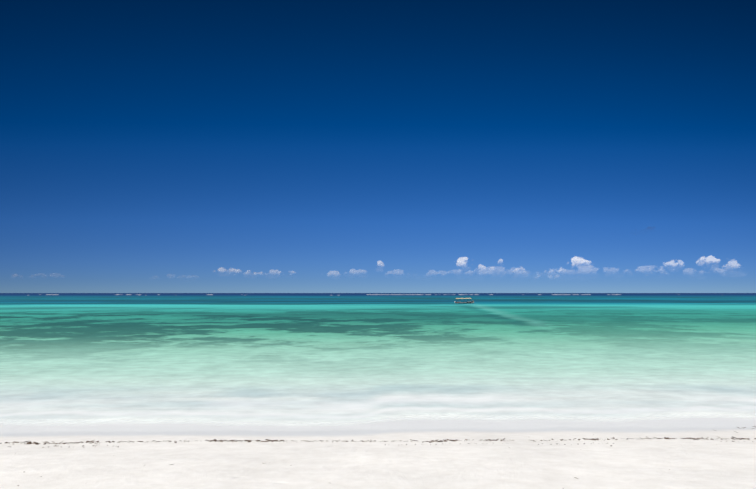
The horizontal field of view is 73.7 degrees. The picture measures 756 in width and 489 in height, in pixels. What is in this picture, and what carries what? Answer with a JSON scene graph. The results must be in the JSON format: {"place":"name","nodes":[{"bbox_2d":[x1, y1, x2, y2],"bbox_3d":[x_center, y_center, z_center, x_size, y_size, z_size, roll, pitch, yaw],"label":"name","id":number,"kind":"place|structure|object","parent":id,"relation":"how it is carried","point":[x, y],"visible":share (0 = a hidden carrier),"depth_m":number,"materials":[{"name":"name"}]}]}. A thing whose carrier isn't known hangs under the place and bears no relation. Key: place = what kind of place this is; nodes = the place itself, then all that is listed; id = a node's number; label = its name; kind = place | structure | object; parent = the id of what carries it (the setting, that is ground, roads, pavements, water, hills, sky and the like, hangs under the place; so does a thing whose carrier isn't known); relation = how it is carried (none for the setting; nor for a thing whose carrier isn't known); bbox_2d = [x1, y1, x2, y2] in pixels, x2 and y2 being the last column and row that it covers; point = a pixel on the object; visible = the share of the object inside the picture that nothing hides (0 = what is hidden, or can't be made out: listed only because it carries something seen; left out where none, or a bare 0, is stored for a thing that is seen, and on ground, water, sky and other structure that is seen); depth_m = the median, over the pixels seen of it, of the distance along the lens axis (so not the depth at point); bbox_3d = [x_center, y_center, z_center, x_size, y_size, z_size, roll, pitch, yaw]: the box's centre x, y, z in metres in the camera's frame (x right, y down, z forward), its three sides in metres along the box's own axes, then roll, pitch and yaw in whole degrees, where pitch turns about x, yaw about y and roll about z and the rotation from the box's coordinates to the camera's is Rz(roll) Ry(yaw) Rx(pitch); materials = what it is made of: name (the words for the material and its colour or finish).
{"place":"outdoors","nodes":[
{"label":"outdoors","id":0,"kind":"place"},
{"bbox_2d":[217,267,239,275],"bbox_3d":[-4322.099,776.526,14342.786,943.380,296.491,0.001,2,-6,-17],"label":"cloud","id":1,"kind":"structure","parent":0,"point":[224,269],"depth_m":14343.61,"materials":[{"name":"white"}]},
{"bbox_2d":[0,293,755,427],"bbox_3d":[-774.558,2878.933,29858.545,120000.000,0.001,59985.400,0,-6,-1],"label":"water","id":2,"kind":"structure","parent":0,"point":[300,358],"depth_m":30.77,"materials":[{"name":"teal liquid"}]},
{"bbox_2d":[454,298,473,302],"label":"boat","id":3,"kind":"object","parent":2,"relation":"on","point":[470,301],"visible":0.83,"depth_m":188.33,"materials":[{"name":"white wood"}]},
{"bbox_2d":[0,414,755,488],"bbox_3d":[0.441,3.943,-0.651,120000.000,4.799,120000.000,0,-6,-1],"label":"ground","id":4,"kind":"structure","parent":0,"point":[523,461],"depth_m":9.68,"materials":[{"name":"white sand"}]},
{"bbox_2d":[0,0,755,292],"label":"sky","id":5,"kind":"structure","parent":0,"point":[144,143],"materials":[{"name":"blue"}]},
{"bbox_2d":[457,257,467,272],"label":"cloud","id":6,"kind":"structure","parent":0,"point":[461,260],"depth_m":12110.08,"materials":[{"name":"white"}]},
{"bbox_2d":[450,267,525,279],"bbox_3d":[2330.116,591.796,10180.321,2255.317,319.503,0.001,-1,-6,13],"label":"cloud","id":7,"kind":"structure","parent":0,"point":[490,272],"depth_m":10190.51,"materials":[{"name":"white"}]},
{"bbox_2d":[571,256,591,272],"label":"cloud","id":8,"kind":"structure","parent":0,"point":[576,259],"depth_m":9495.66,"materials":[{"name":"white"}]},
{"bbox_2d":[539,265,628,279],"bbox_3d":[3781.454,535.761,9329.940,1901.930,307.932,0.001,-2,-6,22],"label":"cloud","id":9,"kind":"structure","parent":0,"point":[585,270],"depth_m":9320.10,"materials":[{"name":"white"}]},
{"bbox_2d":[635,266,665,272],"bbox_3d":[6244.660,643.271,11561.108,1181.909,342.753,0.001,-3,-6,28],"label":"cloud","id":10,"kind":"structure","parent":0,"point":[648,270],"depth_m":11586.34,"materials":[{"name":"white"}]},
{"bbox_2d":[664,260,684,269],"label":"cloud","id":11,"kind":"structure","parent":0,"point":[671,262],"depth_m":12766.50,"materials":[{"name":"white"}]},
{"bbox_2d":[696,255,719,270],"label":"cloud","id":12,"kind":"structure","parent":0,"point":[709,258],"depth_m":9243.38,"materials":[{"name":"white"}]},
{"bbox_2d":[719,259,744,276],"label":"cloud","id":13,"kind":"structure","parent":0,"point":[734,262],"depth_m":12183.85,"materials":[{"name":"white"}]}
]}

